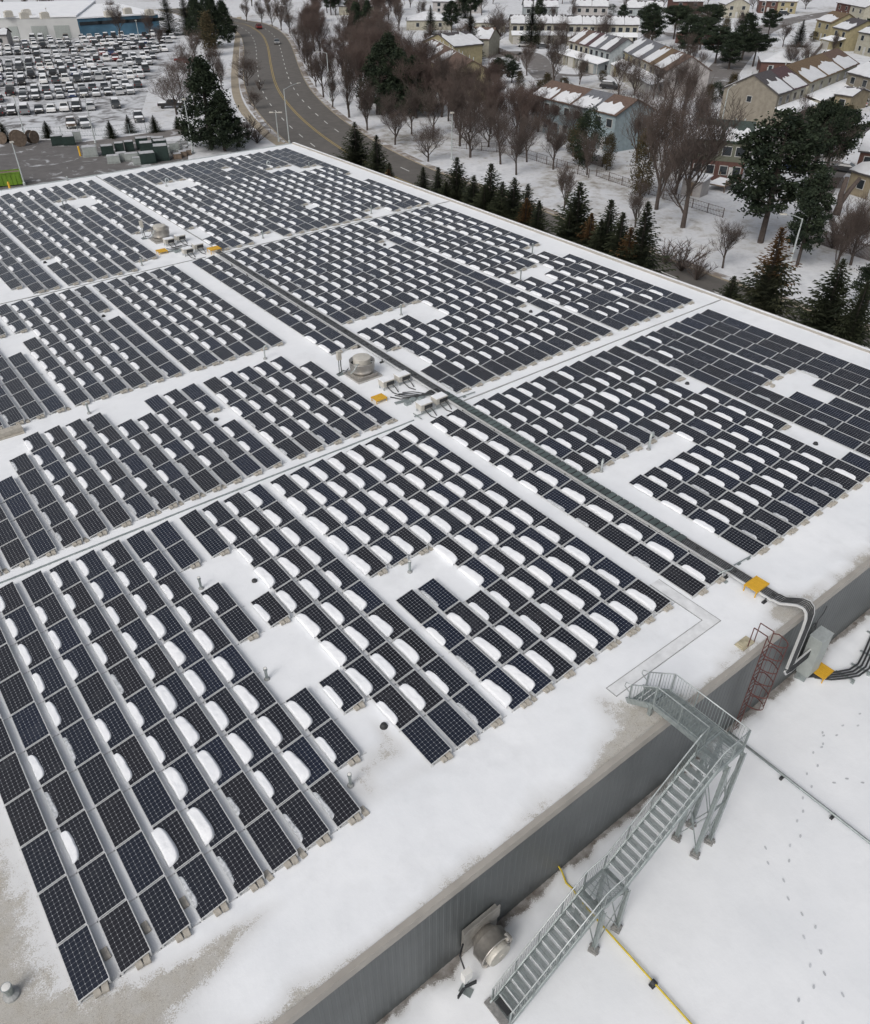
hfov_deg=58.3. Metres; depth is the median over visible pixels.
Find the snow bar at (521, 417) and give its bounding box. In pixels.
[511,412,526,421]
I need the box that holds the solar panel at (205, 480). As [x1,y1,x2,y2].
[190,468,221,494]
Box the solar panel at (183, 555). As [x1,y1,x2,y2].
[166,539,205,571]
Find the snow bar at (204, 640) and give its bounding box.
[192,629,214,653]
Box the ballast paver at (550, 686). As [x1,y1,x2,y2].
[547,683,554,690]
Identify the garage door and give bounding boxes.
[513,37,518,43]
[568,57,572,66]
[588,63,593,73]
[639,81,645,93]
[821,40,828,49]
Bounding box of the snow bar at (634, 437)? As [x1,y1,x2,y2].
[623,432,639,440]
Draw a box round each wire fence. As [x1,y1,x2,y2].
[10,122,146,136]
[168,137,190,157]
[452,140,589,177]
[596,168,724,217]
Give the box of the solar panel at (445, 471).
[421,459,455,482]
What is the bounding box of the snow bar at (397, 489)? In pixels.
[387,483,404,496]
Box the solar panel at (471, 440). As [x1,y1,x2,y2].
[449,428,486,450]
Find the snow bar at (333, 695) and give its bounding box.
[322,685,342,708]
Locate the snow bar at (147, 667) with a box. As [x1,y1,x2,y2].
[138,657,154,679]
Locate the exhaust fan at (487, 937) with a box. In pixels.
[461,904,512,968]
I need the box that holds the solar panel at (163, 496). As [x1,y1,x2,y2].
[147,484,178,511]
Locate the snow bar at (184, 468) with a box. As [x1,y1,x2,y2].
[178,463,188,473]
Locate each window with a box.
[79,21,92,25]
[98,20,111,23]
[125,19,137,22]
[606,118,612,127]
[706,164,714,173]
[718,165,727,174]
[721,146,732,156]
[731,167,740,175]
[734,147,744,156]
[746,95,751,102]
[850,77,855,84]
[856,179,865,189]
[861,79,867,87]
[863,156,869,161]
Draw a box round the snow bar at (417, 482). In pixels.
[404,473,425,489]
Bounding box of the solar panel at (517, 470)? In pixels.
[493,456,528,480]
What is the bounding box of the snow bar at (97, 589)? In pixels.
[90,582,103,599]
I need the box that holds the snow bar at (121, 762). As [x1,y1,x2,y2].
[113,753,131,781]
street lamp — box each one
[9,141,25,185]
[12,95,24,132]
[82,94,96,142]
[182,98,194,152]
[269,112,281,141]
[283,82,299,142]
[317,51,330,100]
[450,112,453,159]
[722,84,736,116]
[780,213,802,271]
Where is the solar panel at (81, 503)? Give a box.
[65,492,99,520]
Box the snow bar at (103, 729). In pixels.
[95,718,110,741]
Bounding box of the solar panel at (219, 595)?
[200,582,244,618]
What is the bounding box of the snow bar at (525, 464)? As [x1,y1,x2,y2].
[509,455,532,470]
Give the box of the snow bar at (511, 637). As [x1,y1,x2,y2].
[494,625,522,649]
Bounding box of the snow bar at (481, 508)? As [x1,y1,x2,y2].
[466,499,490,516]
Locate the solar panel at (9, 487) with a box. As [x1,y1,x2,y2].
[0,476,27,502]
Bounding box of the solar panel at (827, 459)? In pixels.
[796,444,836,466]
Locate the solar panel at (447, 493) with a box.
[425,482,461,509]
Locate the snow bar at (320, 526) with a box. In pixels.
[306,517,328,534]
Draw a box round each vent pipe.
[0,981,20,1003]
[85,402,90,414]
[197,576,203,589]
[263,667,269,680]
[347,772,353,788]
[407,560,411,573]
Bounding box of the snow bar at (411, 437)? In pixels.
[399,430,417,443]
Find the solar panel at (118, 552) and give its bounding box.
[101,539,139,571]
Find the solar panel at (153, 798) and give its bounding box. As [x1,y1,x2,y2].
[130,771,185,826]
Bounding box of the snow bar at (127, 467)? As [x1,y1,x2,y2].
[123,463,131,472]
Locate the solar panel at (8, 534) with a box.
[0,518,25,546]
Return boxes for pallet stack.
[172,152,181,158]
[178,150,186,156]
[182,148,191,154]
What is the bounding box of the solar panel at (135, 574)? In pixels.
[115,560,155,593]
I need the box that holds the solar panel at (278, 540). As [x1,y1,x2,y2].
[258,528,298,557]
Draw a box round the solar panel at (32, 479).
[19,468,51,493]
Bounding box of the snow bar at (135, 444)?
[130,439,140,450]
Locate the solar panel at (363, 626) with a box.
[344,615,391,655]
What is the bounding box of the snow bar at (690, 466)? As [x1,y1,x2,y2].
[673,458,699,472]
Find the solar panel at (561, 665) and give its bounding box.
[524,640,577,682]
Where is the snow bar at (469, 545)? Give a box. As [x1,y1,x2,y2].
[453,535,477,553]
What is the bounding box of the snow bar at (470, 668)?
[455,656,475,674]
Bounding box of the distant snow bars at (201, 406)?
[0,156,745,415]
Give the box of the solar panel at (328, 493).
[311,482,345,507]
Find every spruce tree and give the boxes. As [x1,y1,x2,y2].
[157,0,180,35]
[177,0,192,34]
[333,122,374,166]
[360,135,394,176]
[385,162,396,177]
[414,167,431,189]
[421,5,438,34]
[427,157,470,201]
[429,167,449,193]
[439,181,457,199]
[458,2,473,17]
[458,175,480,205]
[465,12,485,60]
[469,163,507,212]
[469,185,493,211]
[486,181,511,217]
[490,177,531,220]
[506,183,542,224]
[515,198,534,227]
[517,1,546,47]
[525,200,552,232]
[539,182,598,244]
[553,211,582,242]
[575,213,597,248]
[583,199,631,253]
[585,219,606,252]
[594,212,635,258]
[609,227,638,262]
[613,201,678,277]
[713,276,745,300]
[731,226,808,319]
[785,258,863,338]
[788,19,807,47]
[823,281,869,347]
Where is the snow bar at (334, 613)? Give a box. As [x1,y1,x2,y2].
[320,602,344,625]
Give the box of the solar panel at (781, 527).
[749,508,793,537]
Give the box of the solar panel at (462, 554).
[433,536,477,568]
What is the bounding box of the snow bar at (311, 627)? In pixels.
[295,613,320,637]
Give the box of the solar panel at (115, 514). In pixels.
[101,501,136,529]
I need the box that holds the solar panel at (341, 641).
[319,628,366,669]
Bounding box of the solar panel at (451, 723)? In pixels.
[426,700,482,749]
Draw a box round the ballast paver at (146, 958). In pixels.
[142,953,151,965]
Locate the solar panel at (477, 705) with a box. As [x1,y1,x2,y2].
[451,684,506,731]
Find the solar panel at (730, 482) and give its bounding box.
[701,467,741,491]
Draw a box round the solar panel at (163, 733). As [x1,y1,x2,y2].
[144,718,195,769]
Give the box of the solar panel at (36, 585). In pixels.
[21,570,60,605]
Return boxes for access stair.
[484,670,750,1023]
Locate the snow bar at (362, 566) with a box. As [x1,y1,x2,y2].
[348,554,370,575]
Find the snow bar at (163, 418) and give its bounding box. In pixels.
[158,414,168,423]
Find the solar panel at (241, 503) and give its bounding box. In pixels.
[223,492,260,518]
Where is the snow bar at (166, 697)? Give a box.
[154,685,177,713]
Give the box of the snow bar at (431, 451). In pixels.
[418,443,437,457]
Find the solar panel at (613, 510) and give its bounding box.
[586,496,626,524]
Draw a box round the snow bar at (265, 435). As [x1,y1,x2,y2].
[260,431,273,442]
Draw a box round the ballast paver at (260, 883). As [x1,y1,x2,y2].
[256,877,264,887]
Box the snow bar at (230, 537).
[217,527,236,543]
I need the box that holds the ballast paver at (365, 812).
[360,806,369,816]
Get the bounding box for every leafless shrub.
[239,114,272,137]
[243,124,270,142]
[254,79,264,89]
[506,131,537,153]
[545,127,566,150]
[651,238,684,263]
[668,240,714,270]
[680,252,717,279]
[822,208,849,248]
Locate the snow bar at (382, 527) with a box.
[367,516,389,533]
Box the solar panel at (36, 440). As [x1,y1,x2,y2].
[23,432,52,454]
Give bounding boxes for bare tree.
[103,2,124,37]
[138,10,154,32]
[146,60,187,114]
[148,24,165,42]
[163,52,188,86]
[172,40,199,67]
[179,26,201,55]
[179,63,198,104]
[203,46,222,73]
[212,54,225,88]
[230,48,264,85]
[240,0,249,20]
[243,87,263,108]
[254,0,265,21]
[264,0,275,25]
[272,0,285,29]
[278,3,296,31]
[281,0,291,10]
[287,17,308,49]
[294,27,312,63]
[295,0,321,15]
[296,8,314,19]
[296,11,316,34]
[297,9,318,51]
[299,32,315,66]
[299,38,322,68]
[300,54,324,86]
[301,11,315,45]
[304,10,335,54]
[307,51,336,96]
[314,0,322,17]
[317,8,326,22]
[319,46,340,80]
[320,34,337,68]
[323,67,340,106]
[329,17,350,47]
[329,27,348,68]
[330,0,340,13]
[333,48,361,117]
[334,46,349,68]
[335,9,356,45]
[342,38,371,85]
[343,22,360,40]
[344,24,365,46]
[346,39,364,48]
[350,41,369,78]
[352,24,378,50]
[353,76,377,130]
[354,15,368,28]
[359,9,384,29]
[362,24,376,46]
[365,29,386,46]
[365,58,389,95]
[368,1,393,23]
[368,5,401,30]
[368,22,393,37]
[368,24,403,41]
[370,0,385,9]
[372,12,395,31]
[374,91,410,144]
[381,0,396,20]
[386,26,403,45]
[390,53,434,118]
[392,0,405,29]
[395,24,432,55]
[399,38,427,60]
[399,84,422,133]
[408,117,448,161]
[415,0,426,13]
[416,85,445,134]
[417,36,441,67]
[421,23,433,38]
[421,57,441,113]
[428,48,456,116]
[429,49,452,74]
[430,75,461,120]
[434,24,451,33]
[436,80,468,127]
[442,74,474,145]
[445,94,494,157]
[447,54,478,117]
[450,73,488,129]
[451,18,475,35]
[460,74,485,113]
[466,60,484,94]
[470,94,513,146]
[471,65,512,131]
[474,49,506,101]
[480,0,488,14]
[481,75,517,138]
[482,3,514,39]
[482,107,519,164]
[483,75,509,112]
[489,11,503,26]
[497,121,537,174]
[504,84,542,129]
[505,80,535,132]
[510,96,542,129]
[513,79,545,118]
[515,112,547,161]
[520,41,537,75]
[526,86,547,130]
[533,13,546,42]
[534,95,564,141]
[536,122,570,169]
[538,25,574,80]
[547,4,561,13]
[551,13,572,39]
[555,159,578,206]
[557,94,584,134]
[565,25,581,44]
[568,0,578,14]
[572,51,590,84]
[575,128,602,174]
[591,11,615,32]
[610,84,639,97]
[612,54,635,93]
[622,53,651,97]
[622,84,655,161]
[628,177,653,227]
[638,31,658,42]
[640,71,704,209]
[644,62,669,98]
[649,90,692,142]
[656,70,755,227]
[659,48,691,103]
[661,121,698,194]
[669,43,690,52]
[678,55,707,112]
[682,32,701,56]
[685,80,718,132]
[687,0,707,14]
[697,49,712,65]
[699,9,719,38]
[706,216,749,267]
[733,6,748,30]
[749,0,757,8]
[778,21,794,46]
[783,41,802,60]
[794,92,816,122]
[800,40,816,57]
[802,0,812,8]
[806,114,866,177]
[829,192,869,269]
[831,32,840,48]
[833,196,869,265]
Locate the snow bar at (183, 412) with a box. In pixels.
[177,408,187,416]
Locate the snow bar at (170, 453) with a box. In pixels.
[164,448,175,458]
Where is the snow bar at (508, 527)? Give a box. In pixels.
[491,517,515,533]
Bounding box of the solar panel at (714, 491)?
[686,474,727,500]
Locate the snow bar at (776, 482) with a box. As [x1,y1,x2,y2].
[761,475,783,487]
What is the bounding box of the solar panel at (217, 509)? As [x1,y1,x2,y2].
[201,500,239,528]
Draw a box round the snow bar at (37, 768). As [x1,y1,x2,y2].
[27,755,43,780]
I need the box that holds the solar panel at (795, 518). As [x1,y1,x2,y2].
[763,499,808,527]
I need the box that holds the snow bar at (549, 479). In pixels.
[534,471,557,486]
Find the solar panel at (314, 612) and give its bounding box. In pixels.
[296,603,342,641]
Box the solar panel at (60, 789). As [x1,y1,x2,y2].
[41,770,94,829]
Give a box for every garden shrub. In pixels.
[502,53,516,65]
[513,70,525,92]
[541,72,552,85]
[560,76,568,83]
[595,70,607,80]
[608,3,618,14]
[706,80,723,101]
[706,83,715,103]
[808,31,819,41]
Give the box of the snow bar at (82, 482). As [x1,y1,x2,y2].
[77,476,87,488]
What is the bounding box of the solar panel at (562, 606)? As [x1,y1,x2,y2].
[535,589,584,626]
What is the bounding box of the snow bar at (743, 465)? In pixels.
[732,460,752,471]
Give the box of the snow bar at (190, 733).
[174,716,199,747]
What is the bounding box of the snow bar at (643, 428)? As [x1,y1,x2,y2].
[638,425,650,432]
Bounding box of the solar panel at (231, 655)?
[212,644,260,687]
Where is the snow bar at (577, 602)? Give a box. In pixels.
[556,589,584,610]
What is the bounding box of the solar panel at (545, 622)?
[514,601,565,639]
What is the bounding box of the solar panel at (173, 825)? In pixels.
[152,809,209,873]
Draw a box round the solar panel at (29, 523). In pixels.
[15,510,50,537]
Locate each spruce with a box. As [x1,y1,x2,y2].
[0,124,9,141]
[39,121,52,138]
[102,121,118,139]
[122,115,137,132]
[145,115,163,132]
[172,116,180,129]
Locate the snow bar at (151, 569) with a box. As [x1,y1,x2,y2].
[143,562,157,577]
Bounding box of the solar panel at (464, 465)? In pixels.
[439,452,477,475]
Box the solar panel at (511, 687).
[480,667,530,712]
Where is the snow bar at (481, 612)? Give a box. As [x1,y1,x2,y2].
[468,602,488,621]
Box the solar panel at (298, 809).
[278,790,336,851]
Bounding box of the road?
[157,8,869,347]
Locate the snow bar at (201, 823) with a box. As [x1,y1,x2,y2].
[186,807,214,845]
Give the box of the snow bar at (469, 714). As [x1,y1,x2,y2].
[456,703,477,723]
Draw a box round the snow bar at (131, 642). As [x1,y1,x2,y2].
[122,632,137,651]
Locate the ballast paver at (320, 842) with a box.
[316,838,324,846]
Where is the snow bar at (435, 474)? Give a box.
[422,466,442,481]
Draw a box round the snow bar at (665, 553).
[645,541,673,561]
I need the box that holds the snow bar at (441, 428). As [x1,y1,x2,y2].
[433,423,447,433]
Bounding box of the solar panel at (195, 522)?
[179,509,216,538]
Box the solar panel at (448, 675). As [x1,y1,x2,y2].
[421,655,473,699]
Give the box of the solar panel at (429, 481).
[404,466,438,490]
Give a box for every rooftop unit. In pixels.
[3,10,14,16]
[19,12,29,18]
[21,9,31,14]
[39,12,49,18]
[103,10,113,16]
[122,7,132,13]
[144,9,153,15]
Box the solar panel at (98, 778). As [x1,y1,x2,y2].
[76,752,129,806]
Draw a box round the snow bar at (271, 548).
[258,537,279,556]
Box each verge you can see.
[157,10,287,143]
[223,14,869,327]
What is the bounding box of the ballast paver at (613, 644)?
[610,641,617,647]
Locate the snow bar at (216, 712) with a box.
[205,701,228,730]
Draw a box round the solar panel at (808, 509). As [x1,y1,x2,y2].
[777,491,821,518]
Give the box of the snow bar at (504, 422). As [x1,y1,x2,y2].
[496,418,510,427]
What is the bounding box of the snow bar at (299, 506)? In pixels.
[286,497,306,514]
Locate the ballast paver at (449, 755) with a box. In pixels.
[445,752,452,759]
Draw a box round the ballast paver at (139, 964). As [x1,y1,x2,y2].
[134,959,143,970]
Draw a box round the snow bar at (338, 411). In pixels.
[331,406,344,415]
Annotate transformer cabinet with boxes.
[49,134,63,145]
[61,134,75,145]
[72,130,81,141]
[81,144,98,157]
[100,144,114,155]
[106,154,120,163]
[113,141,124,151]
[115,151,126,161]
[123,140,134,151]
[124,152,137,161]
[132,156,140,164]
[134,136,147,149]
[138,150,156,164]
[139,140,152,150]
[150,136,163,143]
[152,138,165,143]
[152,143,169,161]
[166,141,178,151]
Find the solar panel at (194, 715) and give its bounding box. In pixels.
[175,702,225,749]
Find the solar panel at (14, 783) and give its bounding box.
[0,751,40,808]
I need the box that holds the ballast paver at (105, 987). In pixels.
[101,980,109,993]
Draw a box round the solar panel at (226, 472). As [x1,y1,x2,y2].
[211,461,246,485]
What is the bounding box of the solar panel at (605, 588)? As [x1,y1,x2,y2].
[574,567,618,602]
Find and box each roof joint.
[0,420,413,583]
[1,257,205,303]
[96,176,212,246]
[224,201,449,252]
[463,299,720,400]
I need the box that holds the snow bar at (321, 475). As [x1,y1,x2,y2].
[309,466,328,481]
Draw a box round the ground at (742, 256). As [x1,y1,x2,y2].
[0,0,869,323]
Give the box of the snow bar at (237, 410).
[231,406,242,415]
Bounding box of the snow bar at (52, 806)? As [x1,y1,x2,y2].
[44,792,57,818]
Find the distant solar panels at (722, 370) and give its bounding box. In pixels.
[0,148,869,760]
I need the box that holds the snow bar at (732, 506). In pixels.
[719,499,742,514]
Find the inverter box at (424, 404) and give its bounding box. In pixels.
[415,398,436,417]
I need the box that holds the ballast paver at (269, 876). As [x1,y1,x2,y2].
[263,869,273,881]
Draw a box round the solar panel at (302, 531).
[280,519,320,548]
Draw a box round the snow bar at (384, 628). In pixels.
[367,615,393,637]
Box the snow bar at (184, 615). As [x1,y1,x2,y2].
[176,606,191,624]
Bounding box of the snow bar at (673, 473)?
[661,467,682,480]
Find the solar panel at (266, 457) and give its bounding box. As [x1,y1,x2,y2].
[251,446,286,469]
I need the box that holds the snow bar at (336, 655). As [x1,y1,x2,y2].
[319,641,346,666]
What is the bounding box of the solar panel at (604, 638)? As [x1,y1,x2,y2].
[567,614,615,653]
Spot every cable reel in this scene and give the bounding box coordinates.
[0,132,6,143]
[9,129,26,146]
[25,130,38,143]
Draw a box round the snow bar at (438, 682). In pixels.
[424,671,448,694]
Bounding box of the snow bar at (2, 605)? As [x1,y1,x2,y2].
[0,595,5,611]
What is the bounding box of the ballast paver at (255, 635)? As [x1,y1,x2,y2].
[252,632,258,638]
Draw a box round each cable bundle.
[166,245,191,249]
[390,389,439,399]
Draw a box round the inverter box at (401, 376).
[393,370,415,389]
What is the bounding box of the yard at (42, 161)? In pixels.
[0,140,187,189]
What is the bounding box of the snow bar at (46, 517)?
[42,512,50,524]
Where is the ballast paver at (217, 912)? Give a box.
[213,907,221,916]
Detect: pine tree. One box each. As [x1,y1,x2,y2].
[176,51,245,148]
[182,0,205,35]
[183,0,202,21]
[194,0,234,46]
[197,88,251,150]
[198,0,215,16]
[215,0,237,37]
[322,0,339,14]
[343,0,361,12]
[347,0,364,38]
[354,40,404,114]
[360,0,374,25]
[366,30,399,88]
[380,44,421,109]
[391,53,436,115]
[441,0,462,30]
[458,0,483,15]
[488,56,508,76]
[504,60,522,82]
[534,0,547,13]
[617,4,629,15]
[636,1,665,29]
[639,11,667,38]
[662,3,695,38]
[672,12,703,51]
[694,2,728,21]
[697,16,722,49]
[700,26,734,63]
[718,31,745,69]
[722,106,836,243]
[734,10,762,60]
[740,32,780,66]
[760,9,783,33]
[784,164,837,265]
[801,97,860,174]
[813,103,869,166]
[848,263,869,304]
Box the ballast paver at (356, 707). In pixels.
[353,705,359,710]
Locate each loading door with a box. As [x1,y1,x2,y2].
[8,26,20,39]
[31,26,48,38]
[53,25,71,37]
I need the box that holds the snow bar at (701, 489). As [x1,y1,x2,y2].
[692,484,708,494]
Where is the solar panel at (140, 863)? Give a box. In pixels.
[115,830,173,896]
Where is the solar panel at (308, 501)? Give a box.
[292,490,325,517]
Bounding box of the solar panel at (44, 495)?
[29,484,63,511]
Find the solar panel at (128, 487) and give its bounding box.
[111,476,145,502]
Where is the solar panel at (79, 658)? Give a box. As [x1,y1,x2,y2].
[61,643,105,684]
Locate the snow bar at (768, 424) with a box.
[753,418,772,427]
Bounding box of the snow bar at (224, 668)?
[212,656,234,681]
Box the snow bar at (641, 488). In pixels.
[633,484,652,496]
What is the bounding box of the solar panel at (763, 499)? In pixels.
[731,482,773,508]
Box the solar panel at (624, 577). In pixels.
[592,557,640,590]
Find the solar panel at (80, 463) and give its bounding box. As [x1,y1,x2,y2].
[65,453,97,477]
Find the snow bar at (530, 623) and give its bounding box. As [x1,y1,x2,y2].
[519,615,541,634]
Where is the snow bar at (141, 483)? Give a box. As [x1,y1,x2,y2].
[135,477,146,488]
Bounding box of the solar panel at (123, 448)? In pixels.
[108,439,140,462]
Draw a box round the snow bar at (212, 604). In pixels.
[202,594,218,612]
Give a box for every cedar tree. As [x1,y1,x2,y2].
[197,9,218,54]
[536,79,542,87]
[564,129,577,154]
[569,103,609,169]
[569,116,593,164]
[600,131,619,169]
[627,125,660,198]
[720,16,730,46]
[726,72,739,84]
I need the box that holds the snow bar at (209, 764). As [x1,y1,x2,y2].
[196,750,221,783]
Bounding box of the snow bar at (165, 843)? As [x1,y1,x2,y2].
[151,827,178,867]
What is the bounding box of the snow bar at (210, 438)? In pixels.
[203,433,214,442]
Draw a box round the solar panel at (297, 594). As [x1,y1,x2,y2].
[275,580,318,615]
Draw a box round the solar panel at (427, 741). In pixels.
[400,715,456,766]
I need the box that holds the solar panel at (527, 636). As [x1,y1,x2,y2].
[493,614,544,653]
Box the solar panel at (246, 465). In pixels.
[231,453,266,477]
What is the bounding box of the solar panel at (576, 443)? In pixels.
[552,430,586,451]
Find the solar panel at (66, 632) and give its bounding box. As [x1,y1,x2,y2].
[46,617,89,655]
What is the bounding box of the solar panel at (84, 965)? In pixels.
[57,924,121,1005]
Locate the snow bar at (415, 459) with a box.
[402,451,422,465]
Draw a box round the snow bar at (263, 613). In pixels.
[252,604,270,622]
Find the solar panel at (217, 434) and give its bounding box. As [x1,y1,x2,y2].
[202,425,234,447]
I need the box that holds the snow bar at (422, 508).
[407,499,429,515]
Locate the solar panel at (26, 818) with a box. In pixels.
[4,789,56,850]
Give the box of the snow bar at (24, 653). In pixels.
[17,644,31,665]
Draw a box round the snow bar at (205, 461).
[198,455,210,466]
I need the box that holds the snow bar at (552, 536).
[535,526,559,543]
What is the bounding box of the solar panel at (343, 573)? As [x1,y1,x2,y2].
[321,558,364,592]
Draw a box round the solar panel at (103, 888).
[77,852,137,919]
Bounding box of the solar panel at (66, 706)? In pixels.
[44,686,90,733]
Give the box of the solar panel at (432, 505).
[407,491,446,518]
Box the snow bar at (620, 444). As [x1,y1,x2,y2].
[609,439,625,448]
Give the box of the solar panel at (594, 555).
[562,536,605,567]
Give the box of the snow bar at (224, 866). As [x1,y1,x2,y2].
[216,856,234,884]
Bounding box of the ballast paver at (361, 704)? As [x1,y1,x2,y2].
[358,701,365,708]
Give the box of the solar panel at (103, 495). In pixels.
[88,484,123,511]
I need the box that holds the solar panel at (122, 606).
[104,593,144,630]
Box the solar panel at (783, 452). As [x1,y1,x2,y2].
[754,437,793,459]
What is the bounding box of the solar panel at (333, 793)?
[309,771,368,830]
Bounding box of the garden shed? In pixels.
[680,171,712,197]
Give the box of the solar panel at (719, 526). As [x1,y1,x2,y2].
[687,508,730,537]
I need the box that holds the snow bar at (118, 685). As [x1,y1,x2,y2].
[110,674,123,694]
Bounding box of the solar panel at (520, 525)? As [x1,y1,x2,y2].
[491,508,533,537]
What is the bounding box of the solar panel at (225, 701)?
[204,687,254,734]
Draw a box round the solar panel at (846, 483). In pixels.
[816,467,858,492]
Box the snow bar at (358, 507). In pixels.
[346,498,366,514]
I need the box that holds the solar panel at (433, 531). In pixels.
[410,517,451,547]
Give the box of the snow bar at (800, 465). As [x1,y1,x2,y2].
[788,460,808,471]
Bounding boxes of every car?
[0,105,5,115]
[4,44,11,48]
[5,49,12,54]
[5,59,13,65]
[5,65,13,71]
[5,85,16,95]
[6,72,14,78]
[6,78,15,85]
[6,103,17,115]
[13,36,19,41]
[14,44,20,48]
[14,49,20,54]
[14,57,23,63]
[15,61,24,71]
[17,71,25,78]
[17,75,25,85]
[18,86,27,91]
[18,90,28,100]
[19,102,30,114]
[22,42,29,48]
[24,48,30,54]
[25,57,33,64]
[26,62,33,69]
[27,69,35,78]
[29,33,36,41]
[30,84,39,91]
[31,41,38,47]
[31,89,41,99]
[32,46,38,52]
[33,50,40,58]
[34,104,43,113]
[35,57,42,63]
[36,62,44,70]
[37,33,44,40]
[38,68,46,75]
[39,74,48,83]
[40,41,46,48]
[42,85,50,92]
[44,54,52,64]
[44,91,52,99]
[46,62,54,69]
[46,103,56,112]
[48,39,55,47]
[48,68,57,77]
[51,45,57,52]
[51,76,59,83]
[52,49,59,56]
[54,55,61,63]
[54,84,63,92]
[56,90,64,98]
[57,60,64,69]
[58,40,63,47]
[58,66,67,76]
[59,100,69,111]
[61,49,68,56]
[61,73,69,82]
[65,56,72,62]
[65,81,74,91]
[65,116,76,128]
[67,62,73,67]
[68,89,76,97]
[70,67,77,75]
[71,49,78,56]
[71,98,81,111]
[73,72,81,82]
[74,56,81,62]
[75,41,80,46]
[77,61,84,68]
[77,83,85,90]
[77,116,90,128]
[79,87,88,97]
[80,50,86,56]
[81,66,87,74]
[82,70,91,81]
[83,40,89,46]
[84,54,90,62]
[86,59,94,67]
[86,101,95,109]
[88,82,96,90]
[90,49,96,54]
[90,66,97,73]
[91,39,97,45]
[92,88,100,96]
[93,54,99,60]
[94,71,103,80]
[95,44,101,49]
[96,60,103,66]
[98,48,105,55]
[100,82,108,89]
[101,67,109,74]
[102,53,109,60]
[103,87,112,95]
[104,42,110,49]
[105,73,112,80]
[107,47,114,54]
[108,38,114,44]
[110,31,116,37]
[110,79,119,89]
[110,97,120,108]
[111,53,118,60]
[111,65,118,73]
[113,43,118,50]
[115,72,123,79]
[115,87,124,94]
[116,47,122,53]
[116,59,123,65]
[117,38,123,43]
[121,52,128,59]
[121,79,129,87]
[122,44,128,49]
[122,64,129,73]
[125,57,133,65]
[125,84,134,94]
[126,70,134,78]
[129,33,135,39]
[129,42,136,49]
[130,52,136,58]
[131,65,138,72]
[132,110,144,122]
[133,78,142,87]
[135,57,142,64]
[136,69,144,78]
[138,41,145,48]
[139,51,145,58]
[141,62,149,71]
[143,47,149,52]
[145,56,152,64]
[146,41,152,47]
[149,51,156,58]
[151,45,158,52]
[157,98,183,108]
[159,44,167,51]
[165,36,172,42]
[255,23,261,28]
[516,41,527,46]
[536,43,548,48]
[599,80,617,89]
[778,10,789,14]
[830,161,855,170]
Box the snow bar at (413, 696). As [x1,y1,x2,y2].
[398,684,425,711]
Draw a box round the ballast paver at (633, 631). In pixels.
[630,628,636,634]
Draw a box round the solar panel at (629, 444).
[606,430,643,452]
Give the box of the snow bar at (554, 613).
[539,603,562,620]
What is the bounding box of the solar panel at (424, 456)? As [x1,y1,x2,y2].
[401,444,437,466]
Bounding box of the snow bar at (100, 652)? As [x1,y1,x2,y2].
[92,643,107,664]
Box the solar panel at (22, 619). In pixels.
[4,605,44,643]
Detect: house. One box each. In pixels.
[0,28,13,46]
[338,0,373,14]
[406,11,450,29]
[418,39,446,51]
[423,30,483,64]
[428,44,455,59]
[432,0,456,12]
[432,49,462,92]
[442,54,494,93]
[457,2,480,12]
[462,26,500,56]
[473,14,505,32]
[509,14,524,43]
[522,0,536,13]
[525,14,538,42]
[532,80,571,132]
[538,14,552,43]
[541,0,558,13]
[551,85,591,137]
[552,14,566,42]
[559,29,593,65]
[566,14,581,45]
[567,31,605,67]
[569,89,612,142]
[575,0,591,14]
[577,34,616,68]
[582,15,595,30]
[587,36,633,74]
[591,0,608,14]
[592,94,655,151]
[596,15,610,33]
[609,15,624,36]
[610,37,654,76]
[617,41,665,83]
[623,15,639,41]
[627,0,645,24]
[627,46,678,88]
[638,50,711,96]
[645,0,663,11]
[667,0,704,13]
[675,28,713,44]
[692,118,726,179]
[715,119,756,181]
[718,0,750,17]
[719,70,803,125]
[756,0,778,12]
[756,49,801,72]
[767,65,816,107]
[777,0,798,13]
[785,59,835,108]
[803,53,847,103]
[813,11,854,40]
[820,17,869,50]
[820,48,859,82]
[834,86,869,108]
[836,0,858,12]
[845,161,869,200]
[846,61,869,105]
[849,0,869,19]
[854,25,869,56]
[857,128,869,163]
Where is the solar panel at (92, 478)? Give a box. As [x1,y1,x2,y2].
[76,468,110,493]
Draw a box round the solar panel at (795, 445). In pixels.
[767,430,805,451]
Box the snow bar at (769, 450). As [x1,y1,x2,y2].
[757,445,779,456]
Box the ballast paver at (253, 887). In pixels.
[249,883,257,892]
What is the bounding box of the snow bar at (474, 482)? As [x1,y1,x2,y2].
[461,474,483,489]
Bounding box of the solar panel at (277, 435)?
[258,424,292,446]
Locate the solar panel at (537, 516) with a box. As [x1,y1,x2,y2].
[509,500,547,527]
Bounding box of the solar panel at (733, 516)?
[702,499,744,526]
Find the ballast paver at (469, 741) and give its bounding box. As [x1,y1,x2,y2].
[465,738,472,745]
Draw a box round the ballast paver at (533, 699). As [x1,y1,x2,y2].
[529,694,536,701]
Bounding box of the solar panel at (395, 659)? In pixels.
[369,641,419,684]
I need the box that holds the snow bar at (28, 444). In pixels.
[24,440,32,450]
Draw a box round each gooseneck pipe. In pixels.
[263,345,268,359]
[599,458,603,472]
[646,431,654,450]
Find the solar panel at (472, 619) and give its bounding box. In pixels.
[444,601,492,639]
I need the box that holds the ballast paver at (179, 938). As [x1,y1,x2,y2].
[174,933,183,942]
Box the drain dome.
[380,722,387,729]
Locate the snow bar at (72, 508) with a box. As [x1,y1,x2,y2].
[66,502,77,515]
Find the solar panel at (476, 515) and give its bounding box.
[448,499,485,527]

